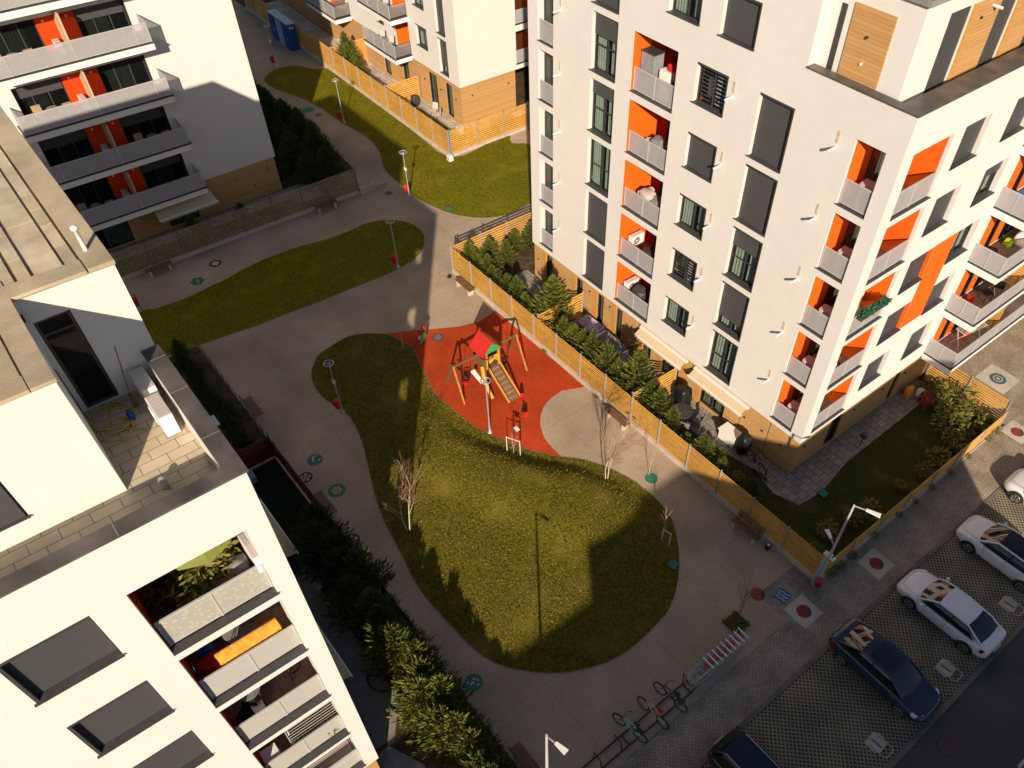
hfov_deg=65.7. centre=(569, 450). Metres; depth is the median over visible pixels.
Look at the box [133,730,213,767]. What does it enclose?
window
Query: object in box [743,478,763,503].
conifer shrub
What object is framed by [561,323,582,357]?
conifer shrub
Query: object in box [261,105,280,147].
dark conifer shrub
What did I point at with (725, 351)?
window
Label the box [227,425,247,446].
dark conifer shrub
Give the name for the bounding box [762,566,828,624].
concrete apron
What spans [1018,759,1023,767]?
road marking
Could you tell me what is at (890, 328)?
window
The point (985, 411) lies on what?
slat fence
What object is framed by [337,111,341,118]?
litter bin
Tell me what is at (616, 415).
park bench
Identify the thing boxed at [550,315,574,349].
conifer shrub
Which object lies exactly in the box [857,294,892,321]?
flower box
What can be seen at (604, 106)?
window
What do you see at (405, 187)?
litter bin
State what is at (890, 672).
parked car
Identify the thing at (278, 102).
dark conifer shrub
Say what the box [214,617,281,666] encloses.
orange cloth
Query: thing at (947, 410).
leafy shrub
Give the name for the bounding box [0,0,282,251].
apartment building
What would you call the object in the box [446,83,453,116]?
window
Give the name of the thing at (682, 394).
covered barbecue
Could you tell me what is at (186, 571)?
leafy shrub
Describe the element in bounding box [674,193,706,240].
window
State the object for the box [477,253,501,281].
conifer shrub
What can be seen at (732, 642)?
shopping trolley
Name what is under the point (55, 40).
air conditioner
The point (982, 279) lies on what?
glazed door
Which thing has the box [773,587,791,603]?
ground painting
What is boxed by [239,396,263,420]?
park bench
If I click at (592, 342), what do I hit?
conifer shrub
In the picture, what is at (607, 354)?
conifer shrub
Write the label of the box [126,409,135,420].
plastic bottle
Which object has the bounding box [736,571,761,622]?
young tree
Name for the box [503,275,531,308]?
conifer shrub
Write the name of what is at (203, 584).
leafy shrub
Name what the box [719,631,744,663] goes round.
shopping trolley
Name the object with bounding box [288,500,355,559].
dark conifer shrub
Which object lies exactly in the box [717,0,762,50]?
window
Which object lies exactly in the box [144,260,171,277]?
park bench
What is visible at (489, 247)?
conifer shrub
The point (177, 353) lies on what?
dark conifer shrub
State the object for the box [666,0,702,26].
window
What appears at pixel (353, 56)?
conifer shrub
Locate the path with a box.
[123,0,794,767]
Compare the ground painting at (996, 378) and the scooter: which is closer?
the scooter
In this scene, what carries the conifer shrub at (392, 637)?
on the ground at (398, 740)
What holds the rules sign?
on the playground surface
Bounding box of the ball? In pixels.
[1002,237,1013,247]
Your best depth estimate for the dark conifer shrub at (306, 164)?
55.50 m
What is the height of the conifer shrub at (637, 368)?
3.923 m
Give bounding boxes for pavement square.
[784,594,822,628]
[857,548,894,578]
[975,364,1020,393]
[1001,420,1023,443]
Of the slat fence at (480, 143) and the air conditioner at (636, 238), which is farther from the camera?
the slat fence at (480, 143)
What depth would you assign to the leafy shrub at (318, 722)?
25.64 m
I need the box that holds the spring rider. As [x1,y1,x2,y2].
[416,325,425,344]
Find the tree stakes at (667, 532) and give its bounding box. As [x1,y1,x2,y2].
[661,529,671,544]
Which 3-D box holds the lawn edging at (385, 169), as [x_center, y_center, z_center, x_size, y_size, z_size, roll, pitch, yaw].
[-12.947,-26.042,62.925,11.454,0.050,30.467,-31,57,-25]
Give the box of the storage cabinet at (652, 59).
[640,45,664,95]
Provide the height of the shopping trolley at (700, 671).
1.026 m
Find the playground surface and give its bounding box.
[387,310,583,455]
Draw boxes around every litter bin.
[131,297,139,306]
[333,399,339,409]
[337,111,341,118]
[391,254,396,263]
[403,184,407,192]
[764,543,771,550]
[814,577,823,588]
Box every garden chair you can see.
[379,29,384,37]
[387,35,393,48]
[430,102,437,112]
[433,106,440,120]
[680,421,690,430]
[692,413,705,428]
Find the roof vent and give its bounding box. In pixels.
[69,225,87,250]
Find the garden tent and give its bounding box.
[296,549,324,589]
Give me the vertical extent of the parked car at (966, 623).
1.422 m
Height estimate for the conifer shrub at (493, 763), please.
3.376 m
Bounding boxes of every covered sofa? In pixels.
[577,314,605,338]
[598,331,628,354]
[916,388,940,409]
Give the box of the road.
[893,628,1023,767]
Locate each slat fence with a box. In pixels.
[110,167,359,280]
[236,436,274,469]
[244,0,450,154]
[267,435,411,628]
[449,101,529,156]
[450,245,826,579]
[452,210,531,270]
[821,411,1008,577]
[923,364,1012,421]
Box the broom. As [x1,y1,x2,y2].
[114,347,138,406]
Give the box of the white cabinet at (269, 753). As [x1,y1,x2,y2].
[259,743,280,763]
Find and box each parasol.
[175,538,230,574]
[718,422,741,447]
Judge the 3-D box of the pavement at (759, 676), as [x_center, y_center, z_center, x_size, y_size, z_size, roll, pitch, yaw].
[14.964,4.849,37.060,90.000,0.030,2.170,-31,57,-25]
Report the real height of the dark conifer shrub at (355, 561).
3.808 m
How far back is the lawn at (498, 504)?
37.26 m
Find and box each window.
[0,481,30,531]
[0,616,124,707]
[67,680,174,758]
[94,221,135,249]
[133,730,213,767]
[170,211,200,226]
[385,58,391,74]
[403,62,408,78]
[411,0,423,10]
[415,23,427,50]
[429,72,438,106]
[436,0,445,37]
[437,37,448,77]
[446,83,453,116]
[543,250,551,283]
[572,272,581,307]
[582,239,604,289]
[583,192,607,246]
[585,128,611,197]
[587,69,614,143]
[589,12,618,82]
[591,0,619,14]
[592,289,603,323]
[610,303,622,337]
[637,323,650,360]
[656,338,677,381]
[661,296,688,337]
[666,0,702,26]
[667,247,696,291]
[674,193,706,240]
[681,131,716,183]
[690,62,728,117]
[693,369,724,417]
[704,322,739,385]
[712,272,751,341]
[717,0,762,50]
[722,226,762,292]
[733,164,777,236]
[746,92,794,173]
[823,414,841,443]
[826,2,848,69]
[857,353,884,390]
[876,306,904,345]
[885,373,898,398]
[897,251,927,294]
[900,324,926,359]
[921,189,954,236]
[921,276,948,315]
[923,6,970,93]
[943,223,972,264]
[949,117,985,170]
[970,161,1002,207]
[975,0,1014,68]
[999,97,1023,141]
[1018,36,1023,47]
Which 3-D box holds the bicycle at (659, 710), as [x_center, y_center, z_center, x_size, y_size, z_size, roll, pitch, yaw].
[3.322,10.335,31.409,0.622,0.994,1.731,-31,57,-31]
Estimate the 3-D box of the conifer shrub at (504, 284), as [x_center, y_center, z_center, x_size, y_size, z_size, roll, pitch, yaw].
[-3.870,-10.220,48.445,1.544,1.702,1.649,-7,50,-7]
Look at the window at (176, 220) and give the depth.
53.27 m
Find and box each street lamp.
[263,24,277,66]
[323,359,344,413]
[332,78,345,122]
[386,219,399,267]
[399,150,410,197]
[480,377,491,433]
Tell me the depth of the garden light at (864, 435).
40.71 m
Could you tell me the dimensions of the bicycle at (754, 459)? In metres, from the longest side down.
1.731 x 0.994 x 0.622 m
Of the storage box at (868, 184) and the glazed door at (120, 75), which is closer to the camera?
the storage box at (868, 184)
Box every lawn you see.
[139,220,423,355]
[264,66,531,217]
[311,333,678,672]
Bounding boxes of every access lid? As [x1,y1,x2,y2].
[667,559,678,569]
[817,488,828,497]
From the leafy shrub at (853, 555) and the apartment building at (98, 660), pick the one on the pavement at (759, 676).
the leafy shrub at (853, 555)
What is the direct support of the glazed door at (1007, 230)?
in the apartment building at (785, 128)
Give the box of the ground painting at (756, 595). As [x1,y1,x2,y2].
[750,588,764,600]
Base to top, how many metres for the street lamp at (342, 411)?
3.580 m
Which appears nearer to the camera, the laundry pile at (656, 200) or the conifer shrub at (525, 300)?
the laundry pile at (656, 200)
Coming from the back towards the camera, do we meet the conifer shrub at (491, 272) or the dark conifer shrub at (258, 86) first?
the dark conifer shrub at (258, 86)
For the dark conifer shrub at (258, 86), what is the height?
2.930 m
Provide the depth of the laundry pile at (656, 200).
38.64 m
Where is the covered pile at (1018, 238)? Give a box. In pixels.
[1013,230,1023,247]
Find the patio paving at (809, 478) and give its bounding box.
[512,270,934,504]
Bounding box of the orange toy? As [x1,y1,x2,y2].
[902,385,914,399]
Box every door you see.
[0,19,44,57]
[10,77,71,115]
[33,310,118,407]
[38,129,94,166]
[70,177,115,211]
[72,0,129,36]
[96,55,150,92]
[118,106,169,142]
[139,154,186,187]
[268,15,277,39]
[275,20,284,44]
[281,24,290,48]
[937,320,957,340]
[959,273,984,296]
[984,218,1015,246]
[1012,165,1023,190]
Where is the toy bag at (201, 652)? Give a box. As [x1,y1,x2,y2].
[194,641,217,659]
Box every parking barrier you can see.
[864,732,892,757]
[935,658,962,681]
[998,595,1023,615]
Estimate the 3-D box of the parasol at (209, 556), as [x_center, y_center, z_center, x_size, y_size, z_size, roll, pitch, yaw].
[-8.530,2.448,18.470,1.571,2.100,1.570,-12,51,-12]
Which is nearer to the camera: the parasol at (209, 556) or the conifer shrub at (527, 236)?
the parasol at (209, 556)
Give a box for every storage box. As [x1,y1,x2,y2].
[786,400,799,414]
[799,355,815,374]
[816,304,832,322]
[838,245,852,258]
[856,178,875,201]
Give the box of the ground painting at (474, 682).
[464,674,482,690]
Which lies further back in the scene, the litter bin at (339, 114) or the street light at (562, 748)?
the litter bin at (339, 114)
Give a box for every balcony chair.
[30,104,45,115]
[76,202,90,216]
[133,132,142,140]
[221,626,250,643]
[977,281,993,301]
[992,281,1006,295]
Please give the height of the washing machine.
1.250 m
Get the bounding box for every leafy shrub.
[140,566,202,614]
[158,545,243,609]
[168,579,209,610]
[170,538,240,584]
[186,548,251,595]
[194,531,247,582]
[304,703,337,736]
[710,443,728,461]
[722,617,731,625]
[727,623,735,630]
[731,470,745,481]
[742,620,750,626]
[808,541,826,556]
[815,518,838,540]
[825,566,838,578]
[835,560,846,571]
[842,507,863,527]
[846,551,857,561]
[857,496,884,521]
[871,531,879,539]
[892,477,907,490]
[914,460,936,477]
[919,376,944,397]
[921,380,957,410]
[925,445,951,467]
[930,408,972,441]
[931,376,979,418]
[933,399,973,426]
[941,428,969,451]
[955,397,996,435]
[992,427,1003,436]
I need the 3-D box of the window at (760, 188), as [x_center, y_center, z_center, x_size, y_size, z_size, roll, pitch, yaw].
[7.819,-10.498,33.020,0.365,2.592,1.780,-31,57,-25]
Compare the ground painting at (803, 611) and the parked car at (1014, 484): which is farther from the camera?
the parked car at (1014, 484)
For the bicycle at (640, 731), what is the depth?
30.89 m
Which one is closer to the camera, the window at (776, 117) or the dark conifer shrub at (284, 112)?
the window at (776, 117)
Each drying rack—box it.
[284,702,336,744]
[308,739,354,767]
[954,323,987,340]
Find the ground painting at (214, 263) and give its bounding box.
[209,260,221,266]
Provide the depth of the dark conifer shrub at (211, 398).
41.69 m
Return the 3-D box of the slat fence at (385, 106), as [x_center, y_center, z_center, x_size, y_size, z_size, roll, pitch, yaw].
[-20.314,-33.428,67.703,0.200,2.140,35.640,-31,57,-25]
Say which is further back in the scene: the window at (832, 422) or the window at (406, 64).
the window at (406, 64)
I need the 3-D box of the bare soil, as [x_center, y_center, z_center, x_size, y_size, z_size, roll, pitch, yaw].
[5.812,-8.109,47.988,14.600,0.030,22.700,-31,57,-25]
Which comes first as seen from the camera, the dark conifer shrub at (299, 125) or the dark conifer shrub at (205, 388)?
the dark conifer shrub at (205, 388)
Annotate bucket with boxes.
[966,296,974,303]
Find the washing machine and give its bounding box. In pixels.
[659,66,675,96]
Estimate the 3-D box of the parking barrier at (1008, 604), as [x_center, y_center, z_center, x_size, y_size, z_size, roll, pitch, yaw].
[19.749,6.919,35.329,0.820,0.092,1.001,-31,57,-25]
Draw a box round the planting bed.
[720,609,751,636]
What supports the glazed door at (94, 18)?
in the apartment building at (180, 71)
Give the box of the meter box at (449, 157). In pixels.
[446,154,453,161]
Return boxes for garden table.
[90,203,100,207]
[146,133,157,143]
[239,687,266,707]
[617,353,629,364]
[672,403,693,421]
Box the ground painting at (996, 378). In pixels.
[989,373,1005,383]
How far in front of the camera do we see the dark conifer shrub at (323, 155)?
55.51 m
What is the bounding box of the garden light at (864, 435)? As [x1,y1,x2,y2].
[859,431,867,446]
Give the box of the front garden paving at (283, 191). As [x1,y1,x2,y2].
[109,182,323,260]
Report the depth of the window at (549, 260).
48.96 m
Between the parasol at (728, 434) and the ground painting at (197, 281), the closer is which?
the parasol at (728, 434)
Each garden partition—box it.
[329,38,367,68]
[384,74,420,108]
[537,291,583,340]
[629,368,677,416]
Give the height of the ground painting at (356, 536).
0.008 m
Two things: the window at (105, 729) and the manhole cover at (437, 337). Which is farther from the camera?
the manhole cover at (437, 337)
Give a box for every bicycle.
[612,711,647,742]
[637,696,668,729]
[653,680,687,712]
[747,449,765,475]
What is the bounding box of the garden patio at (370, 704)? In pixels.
[294,570,396,749]
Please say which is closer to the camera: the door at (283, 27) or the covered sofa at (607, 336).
the covered sofa at (607, 336)
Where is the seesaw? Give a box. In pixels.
[520,393,527,416]
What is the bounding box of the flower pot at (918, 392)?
[915,387,924,397]
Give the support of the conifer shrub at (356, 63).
on the back garden grass at (429, 116)
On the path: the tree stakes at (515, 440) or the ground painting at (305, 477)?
the ground painting at (305, 477)
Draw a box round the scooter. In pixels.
[753,466,770,480]
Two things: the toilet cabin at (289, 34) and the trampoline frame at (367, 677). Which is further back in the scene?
the toilet cabin at (289, 34)
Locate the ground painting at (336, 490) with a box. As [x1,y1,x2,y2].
[328,484,345,496]
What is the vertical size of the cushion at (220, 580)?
0.415 m
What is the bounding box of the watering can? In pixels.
[157,476,169,489]
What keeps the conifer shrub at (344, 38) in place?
on the back garden grass at (429, 116)
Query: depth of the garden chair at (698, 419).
41.82 m
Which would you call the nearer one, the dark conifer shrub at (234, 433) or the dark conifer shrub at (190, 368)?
the dark conifer shrub at (234, 433)
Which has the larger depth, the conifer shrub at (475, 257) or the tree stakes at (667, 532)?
the conifer shrub at (475, 257)
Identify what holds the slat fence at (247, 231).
on the path
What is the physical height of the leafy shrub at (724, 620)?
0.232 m
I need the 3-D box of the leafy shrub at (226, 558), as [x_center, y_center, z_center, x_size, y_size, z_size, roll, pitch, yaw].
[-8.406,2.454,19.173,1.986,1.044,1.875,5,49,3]
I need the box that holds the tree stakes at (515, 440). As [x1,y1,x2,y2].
[506,436,520,455]
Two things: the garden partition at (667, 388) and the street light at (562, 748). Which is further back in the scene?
the garden partition at (667, 388)
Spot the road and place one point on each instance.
(979, 722)
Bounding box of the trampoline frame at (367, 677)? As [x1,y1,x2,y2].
[366,663,398,691]
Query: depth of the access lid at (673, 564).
36.29 m
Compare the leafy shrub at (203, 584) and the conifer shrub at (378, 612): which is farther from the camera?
the conifer shrub at (378, 612)
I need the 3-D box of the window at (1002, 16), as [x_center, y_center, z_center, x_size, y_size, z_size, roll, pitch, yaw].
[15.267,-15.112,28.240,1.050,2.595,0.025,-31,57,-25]
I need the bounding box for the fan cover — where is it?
[650,134,666,153]
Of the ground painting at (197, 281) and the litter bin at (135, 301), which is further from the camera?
the ground painting at (197, 281)
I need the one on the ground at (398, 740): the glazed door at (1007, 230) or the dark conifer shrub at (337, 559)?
the dark conifer shrub at (337, 559)
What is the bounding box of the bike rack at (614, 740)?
[582,673,696,767]
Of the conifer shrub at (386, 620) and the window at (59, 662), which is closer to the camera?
the window at (59, 662)
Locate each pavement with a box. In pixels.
[620,409,1023,767]
[930,318,1023,424]
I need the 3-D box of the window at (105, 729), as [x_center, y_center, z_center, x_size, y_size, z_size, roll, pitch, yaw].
[-10.362,6.085,18.220,1.820,1.672,0.365,-31,57,-25]
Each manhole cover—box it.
[432,334,442,340]
[937,737,956,755]
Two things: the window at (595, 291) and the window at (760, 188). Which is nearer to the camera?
the window at (760, 188)
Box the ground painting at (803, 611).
[796,605,810,617]
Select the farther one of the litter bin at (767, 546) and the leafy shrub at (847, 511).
the leafy shrub at (847, 511)
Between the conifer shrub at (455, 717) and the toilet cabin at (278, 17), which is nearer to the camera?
the conifer shrub at (455, 717)
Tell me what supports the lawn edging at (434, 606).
on the path
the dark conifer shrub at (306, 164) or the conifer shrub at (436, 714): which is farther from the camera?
the dark conifer shrub at (306, 164)
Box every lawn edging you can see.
[141,220,424,355]
[265,73,530,217]
[311,333,679,673]
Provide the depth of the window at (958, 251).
36.32 m
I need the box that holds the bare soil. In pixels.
[462,242,730,485]
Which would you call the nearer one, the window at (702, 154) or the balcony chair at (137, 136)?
the window at (702, 154)
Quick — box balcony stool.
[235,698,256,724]
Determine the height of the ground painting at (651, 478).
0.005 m
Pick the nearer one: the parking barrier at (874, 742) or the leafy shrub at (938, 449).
the parking barrier at (874, 742)
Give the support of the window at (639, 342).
in the apartment building at (785, 128)
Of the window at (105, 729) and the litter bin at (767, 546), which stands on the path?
the litter bin at (767, 546)
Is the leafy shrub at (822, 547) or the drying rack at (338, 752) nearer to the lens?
the drying rack at (338, 752)
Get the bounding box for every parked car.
[707,726,780,767]
[828,617,941,722]
[897,569,1005,657]
[956,515,1023,592]
[1004,469,1023,503]
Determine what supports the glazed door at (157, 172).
in the apartment building at (180, 71)
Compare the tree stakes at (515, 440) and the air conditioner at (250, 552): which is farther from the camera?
the tree stakes at (515, 440)
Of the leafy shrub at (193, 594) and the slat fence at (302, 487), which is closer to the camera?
the leafy shrub at (193, 594)
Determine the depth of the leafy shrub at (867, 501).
38.31 m
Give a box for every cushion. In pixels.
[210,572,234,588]
[667,63,676,72]
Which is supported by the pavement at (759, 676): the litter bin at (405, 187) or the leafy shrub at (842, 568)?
the leafy shrub at (842, 568)
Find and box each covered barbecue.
[630,284,647,306]
[673,385,691,404]
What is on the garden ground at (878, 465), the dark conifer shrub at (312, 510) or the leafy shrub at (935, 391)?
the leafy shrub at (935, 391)
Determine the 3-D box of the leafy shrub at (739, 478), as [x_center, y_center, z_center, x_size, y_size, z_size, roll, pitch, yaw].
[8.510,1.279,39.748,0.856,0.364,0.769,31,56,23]
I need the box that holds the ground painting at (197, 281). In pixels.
[190,277,204,285]
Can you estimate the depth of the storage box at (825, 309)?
33.60 m
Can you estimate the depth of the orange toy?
43.33 m
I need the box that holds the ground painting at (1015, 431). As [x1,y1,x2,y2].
[1011,427,1023,436]
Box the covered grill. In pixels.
[736,431,752,454]
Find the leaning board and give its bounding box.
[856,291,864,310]
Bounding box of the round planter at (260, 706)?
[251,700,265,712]
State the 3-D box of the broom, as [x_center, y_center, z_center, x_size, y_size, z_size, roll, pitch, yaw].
[-10.149,-1.657,17.945,0.191,1.454,0.490,-11,50,-10]
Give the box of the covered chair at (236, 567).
[225,553,251,576]
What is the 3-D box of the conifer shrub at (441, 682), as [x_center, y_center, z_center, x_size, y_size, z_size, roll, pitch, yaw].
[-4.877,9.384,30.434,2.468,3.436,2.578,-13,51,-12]
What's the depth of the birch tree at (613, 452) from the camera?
37.26 m
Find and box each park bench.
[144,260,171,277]
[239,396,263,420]
[313,490,336,517]
[314,199,337,213]
[455,277,474,295]
[508,741,539,767]
[605,406,629,430]
[731,509,765,544]
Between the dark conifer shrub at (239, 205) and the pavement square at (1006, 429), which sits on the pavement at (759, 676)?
the pavement square at (1006, 429)
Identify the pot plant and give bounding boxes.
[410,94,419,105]
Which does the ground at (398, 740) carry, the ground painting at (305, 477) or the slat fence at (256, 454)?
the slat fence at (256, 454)
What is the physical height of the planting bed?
0.070 m
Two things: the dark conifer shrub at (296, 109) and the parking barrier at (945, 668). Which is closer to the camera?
the parking barrier at (945, 668)
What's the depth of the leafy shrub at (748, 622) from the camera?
34.44 m
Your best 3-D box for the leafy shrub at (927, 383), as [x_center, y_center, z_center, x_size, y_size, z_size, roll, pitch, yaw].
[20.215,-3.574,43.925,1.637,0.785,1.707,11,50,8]
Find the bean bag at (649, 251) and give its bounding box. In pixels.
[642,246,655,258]
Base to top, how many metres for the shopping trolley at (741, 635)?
1.026 m
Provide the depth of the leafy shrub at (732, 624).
34.33 m
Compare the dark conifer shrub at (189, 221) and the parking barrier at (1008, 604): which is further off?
the dark conifer shrub at (189, 221)
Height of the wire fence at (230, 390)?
1.100 m
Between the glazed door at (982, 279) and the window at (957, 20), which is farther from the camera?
the glazed door at (982, 279)
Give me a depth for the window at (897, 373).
42.94 m
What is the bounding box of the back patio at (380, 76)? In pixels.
[266,0,529,134]
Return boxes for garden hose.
[87,401,146,441]
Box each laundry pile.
[639,188,656,200]
[650,195,660,207]
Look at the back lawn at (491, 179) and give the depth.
59.38 m
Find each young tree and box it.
[661,509,674,535]
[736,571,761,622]
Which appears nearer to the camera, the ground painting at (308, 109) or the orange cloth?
the orange cloth
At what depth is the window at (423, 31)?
61.68 m
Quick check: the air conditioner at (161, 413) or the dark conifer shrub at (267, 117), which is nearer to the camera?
the air conditioner at (161, 413)
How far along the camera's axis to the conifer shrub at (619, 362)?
42.73 m
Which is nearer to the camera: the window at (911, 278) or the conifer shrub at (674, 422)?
the window at (911, 278)
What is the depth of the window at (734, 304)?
37.53 m
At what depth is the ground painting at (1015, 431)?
42.26 m
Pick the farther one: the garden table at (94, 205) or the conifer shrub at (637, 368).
the garden table at (94, 205)
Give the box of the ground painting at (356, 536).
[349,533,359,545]
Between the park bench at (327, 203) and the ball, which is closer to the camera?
the ball
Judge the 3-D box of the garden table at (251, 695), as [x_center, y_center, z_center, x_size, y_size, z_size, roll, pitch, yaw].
[-9.240,7.128,22.969,0.700,0.950,0.700,-31,57,-25]
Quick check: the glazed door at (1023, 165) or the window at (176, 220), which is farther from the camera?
the window at (176, 220)
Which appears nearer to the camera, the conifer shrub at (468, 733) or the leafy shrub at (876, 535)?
the conifer shrub at (468, 733)
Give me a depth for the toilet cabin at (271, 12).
71.48 m
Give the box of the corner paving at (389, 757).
[376,746,425,767]
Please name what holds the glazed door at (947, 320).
in the apartment building at (785, 128)
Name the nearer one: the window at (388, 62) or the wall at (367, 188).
the wall at (367, 188)
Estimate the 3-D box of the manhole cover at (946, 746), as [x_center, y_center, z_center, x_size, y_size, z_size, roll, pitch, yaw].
[14.862,11.661,31.193,0.758,0.040,0.759,-31,57,-25]
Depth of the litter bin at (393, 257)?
50.08 m
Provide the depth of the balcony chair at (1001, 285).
40.29 m
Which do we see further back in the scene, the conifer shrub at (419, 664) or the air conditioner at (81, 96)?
the air conditioner at (81, 96)
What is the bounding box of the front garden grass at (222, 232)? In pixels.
[116,186,353,275]
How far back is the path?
40.78 m
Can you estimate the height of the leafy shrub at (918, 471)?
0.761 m
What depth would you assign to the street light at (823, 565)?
33.88 m
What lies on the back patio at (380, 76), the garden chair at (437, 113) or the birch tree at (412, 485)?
the garden chair at (437, 113)
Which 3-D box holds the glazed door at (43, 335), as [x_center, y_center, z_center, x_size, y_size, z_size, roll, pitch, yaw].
[-10.874,-2.013,17.478,0.727,2.552,0.070,-31,57,-25]
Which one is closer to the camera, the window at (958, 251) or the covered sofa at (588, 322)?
the window at (958, 251)
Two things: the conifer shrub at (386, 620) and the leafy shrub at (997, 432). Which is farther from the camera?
the leafy shrub at (997, 432)
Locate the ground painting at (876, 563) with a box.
[869,558,883,569]
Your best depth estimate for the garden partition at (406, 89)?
64.35 m
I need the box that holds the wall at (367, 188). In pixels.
[359,181,386,194]
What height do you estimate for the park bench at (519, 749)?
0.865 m
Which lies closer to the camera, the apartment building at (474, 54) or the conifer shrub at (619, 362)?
the conifer shrub at (619, 362)
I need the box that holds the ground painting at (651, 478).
[645,473,657,482]
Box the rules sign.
[513,426,520,444]
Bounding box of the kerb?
[615,426,1023,767]
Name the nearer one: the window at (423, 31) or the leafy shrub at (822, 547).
the leafy shrub at (822, 547)
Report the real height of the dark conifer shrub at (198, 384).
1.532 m
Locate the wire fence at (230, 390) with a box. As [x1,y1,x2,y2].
[190,333,274,444]
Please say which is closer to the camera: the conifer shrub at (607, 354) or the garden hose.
the garden hose
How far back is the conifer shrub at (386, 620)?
32.00 m
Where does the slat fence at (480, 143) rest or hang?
on the ground at (398, 740)
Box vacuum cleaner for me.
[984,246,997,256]
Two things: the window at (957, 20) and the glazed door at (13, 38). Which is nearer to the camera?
the window at (957, 20)
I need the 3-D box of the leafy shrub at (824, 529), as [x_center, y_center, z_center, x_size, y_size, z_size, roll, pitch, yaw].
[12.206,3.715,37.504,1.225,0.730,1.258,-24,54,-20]
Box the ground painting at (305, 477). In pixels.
[299,472,312,482]
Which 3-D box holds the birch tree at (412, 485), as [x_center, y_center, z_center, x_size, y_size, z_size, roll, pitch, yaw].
[-7.405,1.856,35.337,2.638,5.728,2.517,-31,57,-25]
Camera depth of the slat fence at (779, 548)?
40.91 m
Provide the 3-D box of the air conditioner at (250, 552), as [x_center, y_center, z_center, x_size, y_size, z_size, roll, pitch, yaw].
[-7.408,2.368,18.602,0.340,0.652,0.840,-31,57,-25]
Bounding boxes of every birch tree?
[370,451,430,531]
[593,405,649,478]
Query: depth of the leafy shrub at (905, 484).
39.55 m
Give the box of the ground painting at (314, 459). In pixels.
[307,454,322,465]
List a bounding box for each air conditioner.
[51,38,59,49]
[77,93,88,109]
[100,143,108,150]
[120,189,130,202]
[129,366,162,399]
[144,392,180,437]
[237,533,264,572]
[624,276,638,290]
[628,230,643,245]
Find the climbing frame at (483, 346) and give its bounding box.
[445,330,527,404]
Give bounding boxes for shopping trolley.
[685,657,713,689]
[690,653,718,685]
[697,649,722,682]
[701,646,727,674]
[706,642,731,670]
[711,638,735,670]
[715,634,740,663]
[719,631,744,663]
[724,627,748,657]
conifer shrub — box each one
[169,339,190,357]
[171,349,188,366]
[177,354,193,374]
[180,215,208,245]
[183,364,207,385]
[186,359,204,376]
[188,373,205,393]
[191,376,215,397]
[198,385,219,401]
[201,390,221,413]
[214,397,234,415]
[218,403,238,423]
[218,412,234,432]
[224,418,247,437]
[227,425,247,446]
[232,202,254,225]
[233,432,252,451]
[256,83,275,114]
[258,87,278,126]
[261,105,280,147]
[270,101,294,137]
[270,119,299,156]
[271,97,292,129]
[275,129,312,174]
[286,106,309,135]
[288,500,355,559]
[288,519,358,587]
[289,110,309,152]
[292,149,328,189]
[300,124,337,164]
[301,119,335,151]
[302,529,370,596]
[312,545,380,602]
[313,146,345,186]
[315,138,347,176]
[320,571,388,639]
[326,545,396,620]
[335,30,361,62]
[339,42,353,69]
[344,587,409,647]
[347,54,366,75]
[352,57,366,79]
[357,613,428,677]
[358,617,441,693]
[359,601,415,654]
[384,664,467,744]
[389,653,458,705]
[390,639,453,684]
[406,696,482,766]
[419,704,493,767]
[421,671,474,721]
[446,721,508,767]
[452,740,514,767]
[455,240,479,269]
[462,748,521,767]
[467,251,482,274]
[477,237,504,268]
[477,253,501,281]
[483,264,502,290]
[496,272,511,295]
[499,239,517,264]
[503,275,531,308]
[505,229,524,252]
[517,291,530,315]
[520,220,534,250]
[525,296,542,319]
[527,274,575,331]
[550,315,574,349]
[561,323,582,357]
[563,328,592,364]
[570,330,606,373]
[582,341,628,389]
[604,356,630,389]
[609,347,659,405]
[625,379,668,420]
[641,387,672,429]
[657,405,682,437]
[676,432,692,451]
[686,434,718,468]
[708,456,731,480]
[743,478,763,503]
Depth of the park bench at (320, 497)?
37.88 m
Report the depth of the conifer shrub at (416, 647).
30.90 m
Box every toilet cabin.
[267,9,279,41]
[273,13,287,45]
[279,18,299,50]
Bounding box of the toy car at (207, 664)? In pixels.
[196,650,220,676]
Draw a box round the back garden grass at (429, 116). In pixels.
[253,6,529,152]
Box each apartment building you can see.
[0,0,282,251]
[0,106,378,767]
[280,0,528,125]
[528,0,1023,473]
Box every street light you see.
[545,734,568,767]
[810,504,880,586]
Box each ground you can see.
[96,0,1023,767]
[458,242,991,572]
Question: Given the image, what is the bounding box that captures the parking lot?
[700,489,1023,767]
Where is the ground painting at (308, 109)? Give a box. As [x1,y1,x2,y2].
[302,107,313,112]

